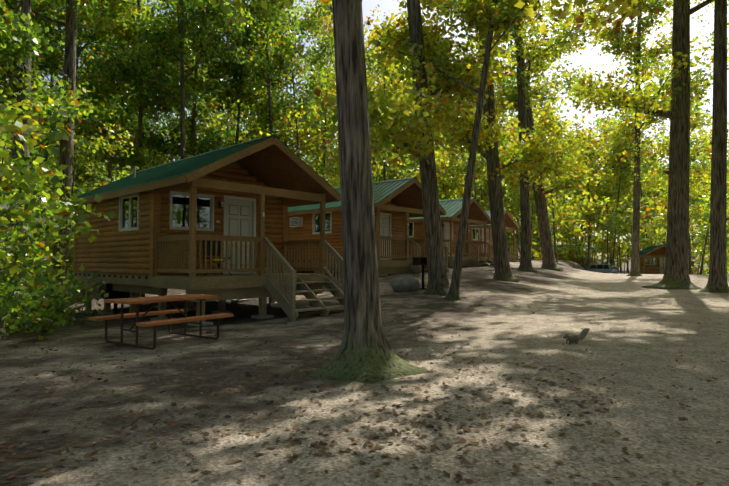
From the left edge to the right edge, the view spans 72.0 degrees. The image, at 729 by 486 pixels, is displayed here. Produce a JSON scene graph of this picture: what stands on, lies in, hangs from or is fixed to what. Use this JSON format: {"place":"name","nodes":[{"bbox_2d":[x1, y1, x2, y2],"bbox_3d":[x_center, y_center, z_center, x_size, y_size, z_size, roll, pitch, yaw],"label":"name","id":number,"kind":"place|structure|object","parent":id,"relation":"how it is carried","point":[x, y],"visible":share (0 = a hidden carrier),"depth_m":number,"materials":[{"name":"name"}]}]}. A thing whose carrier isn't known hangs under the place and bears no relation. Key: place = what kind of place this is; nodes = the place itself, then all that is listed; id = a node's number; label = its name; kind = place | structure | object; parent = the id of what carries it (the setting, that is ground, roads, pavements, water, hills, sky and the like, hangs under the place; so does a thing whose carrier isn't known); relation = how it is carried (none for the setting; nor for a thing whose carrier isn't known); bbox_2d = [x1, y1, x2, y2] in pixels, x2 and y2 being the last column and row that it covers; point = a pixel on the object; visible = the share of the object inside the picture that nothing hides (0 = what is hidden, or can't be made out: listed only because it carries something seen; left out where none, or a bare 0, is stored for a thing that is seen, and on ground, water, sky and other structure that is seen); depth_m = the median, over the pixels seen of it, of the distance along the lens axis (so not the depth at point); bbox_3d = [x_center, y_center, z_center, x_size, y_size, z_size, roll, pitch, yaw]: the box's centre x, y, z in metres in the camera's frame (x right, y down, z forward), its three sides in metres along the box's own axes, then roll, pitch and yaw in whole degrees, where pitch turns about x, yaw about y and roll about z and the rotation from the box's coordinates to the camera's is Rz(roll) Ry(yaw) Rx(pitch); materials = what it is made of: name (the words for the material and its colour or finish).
{"place":"outdoors","nodes":[
{"label":"outdoors","id":0,"kind":"place"},
{"bbox_2d":[0,260,728,485],"bbox_3d":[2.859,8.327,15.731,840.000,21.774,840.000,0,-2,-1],"label":"ground","id":1,"kind":"structure","parent":0,"point":[704,457],"depth_m":4.82,"materials":[{"name":"beige soil"}]},
{"bbox_2d":[0,0,35,269],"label":"tree","id":2,"kind":"object","parent":1,"relation":"on","point":[25,6],"visible":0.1,"depth_m":16.32,"materials":[{"name":"green plant"}]},
{"bbox_2d":[4,0,76,292],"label":"tree","id":3,"kind":"object","parent":1,"relation":"on","point":[66,155],"visible":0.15,"depth_m":19.32,"materials":[{"name":"brown plant"}]},
{"bbox_2d":[0,87,116,339],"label":"bush","id":4,"kind":"object","parent":1,"relation":"on","point":[22,307],"depth_m":9.12,"materials":[{"name":"green plant"}]},
{"bbox_2d":[99,283,129,313],"bbox_3d":[-7.328,1.714,14.785,0.524,1.060,0.728,-2,-3,42],"label":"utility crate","id":5,"kind":"object","parent":1,"relation":"on","point":[106,287],"visible":0.44,"depth_m":14.58,"materials":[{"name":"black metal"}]},
{"bbox_2d":[88,294,233,349],"bbox_3d":[-3.515,1.331,8.763,1.650,0.761,1.720,-1,-2,34],"label":"picnic table","id":6,"kind":"object","parent":1,"relation":"on","point":[138,301],"visible":1,"depth_m":8.54,"materials":[{"name":"brown wood"}]},
{"bbox_2d":[63,134,343,325],"bbox_3d":[-4.755,-0.117,14.627,8.716,4.999,4.707,-2,-3,42],"label":"cabin","id":7,"kind":"object","parent":1,"relation":"on","point":[214,222],"visible":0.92,"depth_m":13.10,"materials":[{"name":"brown wood"}]},
{"bbox_2d":[0,0,728,213],"bbox_3d":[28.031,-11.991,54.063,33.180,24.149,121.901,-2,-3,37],"label":"tree foliage","id":8,"kind":"object","parent":1,"relation":"on","point":[473,17],"visible":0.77,"depth_m":18.81,"materials":[{"name":"green plant"}]},
{"bbox_2d":[0,263,728,485],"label":"dry leaves","id":9,"kind":"object","parent":1,"relation":"on","point":[447,446],"visible":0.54,"depth_m":4.07,"materials":[{"name":"brown plant"}]},
{"bbox_2d":[0,0,728,289],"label":"forest","id":10,"kind":"object","parent":1,"relation":"on","point":[155,49],"depth_m":36.28,"materials":[{"name":"green plant"}]},
{"bbox_2d":[3,124,728,300],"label":"understory","id":11,"kind":"object","parent":1,"relation":"on","point":[111,148],"depth_m":39.97,"materials":[{"name":"green plant"}]},
{"bbox_2d":[287,177,448,275],"bbox_3d":[-0.618,-0.514,23.409,8.169,4.358,4.707,-2,-3,42],"label":"cabin","id":12,"kind":"object","parent":1,"relation":"on","point":[398,203],"visible":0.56,"depth_m":21.70,"materials":[{"name":"brown wood"}]},
{"bbox_2d":[308,0,432,382],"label":"tree","id":13,"kind":"object","parent":1,"relation":"on","point":[365,353],"visible":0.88,"depth_m":5.75,"materials":[{"name":"brown plant"}]},
{"bbox_2d":[58,154,728,274],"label":"forest foliage","id":14,"kind":"object","parent":1,"relation":"on","point":[563,212],"visible":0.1,"depth_m":63.99,"materials":[{"name":"green plant"}]},
{"bbox_2d":[390,274,421,290],"bbox_3d":[1.375,1.353,16.268,1.146,0.701,0.790,1,-3,-35],"label":"boulder","id":15,"kind":"object","parent":1,"relation":"on","point":[405,282],"visible":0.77,"depth_m":15.99,"materials":[{"name":"grey stone"}]},
{"bbox_2d":[333,0,486,295],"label":"tree","id":16,"kind":"object","parent":1,"relation":"on","point":[438,282],"visible":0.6,"depth_m":15.60,"materials":[{"name":"brown plant"}]},
{"bbox_2d":[413,257,426,288],"bbox_3d":[1.939,1.120,16.305,0.730,1.356,0.485,1,-3,-36],"label":"pedestal grill","id":17,"kind":"object","parent":1,"relation":"on","point":[422,261],"visible":0.71,"depth_m":16.30,"materials":[{"name":"black metal"}]},
{"bbox_2d":[409,197,493,267],"bbox_3d":[3.724,-0.421,31.987,8.174,4.388,4.707,-2,-3,42],"label":"cabin","id":18,"kind":"object","parent":1,"relation":"on","point":[477,215],"visible":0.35,"depth_m":29.90,"materials":[{"name":"brown wood"}]},
{"bbox_2d":[389,0,526,300],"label":"tree","id":19,"kind":"object","parent":1,"relation":"on","point":[453,293],"visible":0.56,"depth_m":14.52,"materials":[{"name":"brown plant"}]},
{"bbox_2d":[443,0,537,282],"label":"tree","id":20,"kind":"object","parent":1,"relation":"on","point":[503,272],"visible":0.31,"depth_m":20.48,"materials":[{"name":"brown plant"}]},
{"bbox_2d":[463,209,520,261],"bbox_3d":[8.061,-0.326,40.569,8.169,4.285,4.707,-2,-3,42],"label":"cabin","id":21,"kind":"object","parent":1,"relation":"on","point":[476,233],"visible":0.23,"depth_m":38.86,"materials":[{"name":"brown wood"}]},
{"bbox_2d":[474,10,576,271],"bbox_3d":[11.270,-9.529,34.892,6.762,23.623,9.637,0,-2,-1],"label":"tree","id":22,"kind":"object","parent":1,"relation":"on","point":[547,252],"visible":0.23,"depth_m":33.49,"materials":[{"name":"brown plant"}]},
{"bbox_2d":[503,8,589,272],"bbox_3d":[9.214,-9.993,28.796,5.529,23.953,6.891,2,-3,-40],"label":"tree","id":23,"kind":"object","parent":1,"relation":"on","point":[525,259],"visible":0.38,"depth_m":28.71,"materials":[{"name":"brown plant"}]},
{"bbox_2d":[563,328,589,343],"bbox_3d":[3.215,1.414,7.611,0.503,0.230,0.120,1,-2,-21],"label":"squirrel","id":24,"kind":"object","parent":1,"relation":"on","point":[575,339],"visible":0.94,"depth_m":7.57,"materials":[{"name":"fur"}]},
{"bbox_2d":[553,244,603,266],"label":"bush","id":25,"kind":"object","parent":1,"relation":"on","point":[574,259],"visible":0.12,"depth_m":89.79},
{"bbox_2d":[581,264,618,273],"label":"car","id":26,"kind":"object","parent":1,"relation":"on","point":[605,268],"visible":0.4,"depth_m":69.02,"materials":[{"name":"blue paint"}]},
{"bbox_2d":[555,0,669,275],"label":"tree","id":27,"kind":"object","parent":1,"relation":"on","point":[635,269],"visible":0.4,"depth_m":36.33,"materials":[{"name":"brown plant"}]},
{"bbox_2d":[629,244,665,273],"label":"cabin","id":28,"kind":"object","parent":1,"relation":"on","point":[654,253],"visible":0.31,"depth_m":56.87,"materials":[{"name":"brown wood"}]},
{"bbox_2d":[583,0,713,289],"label":"tree","id":29,"kind":"object","parent":1,"relation":"on","point":[676,274],"visible":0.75,"depth_m":20.65,"materials":[{"name":"brown plant"}]},
{"bbox_2d":[698,0,728,292],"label":"tree","id":30,"kind":"object","parent":1,"relation":"on","point":[717,277],"visible":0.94,"depth_m":18.15,"materials":[{"name":"brown plant"}]},
{"bbox_2d":[37,0,728,263],"label":"sky","id":31,"kind":"structure","parent":0,"point":[590,58],"materials":[{"name":"white"}]}
]}

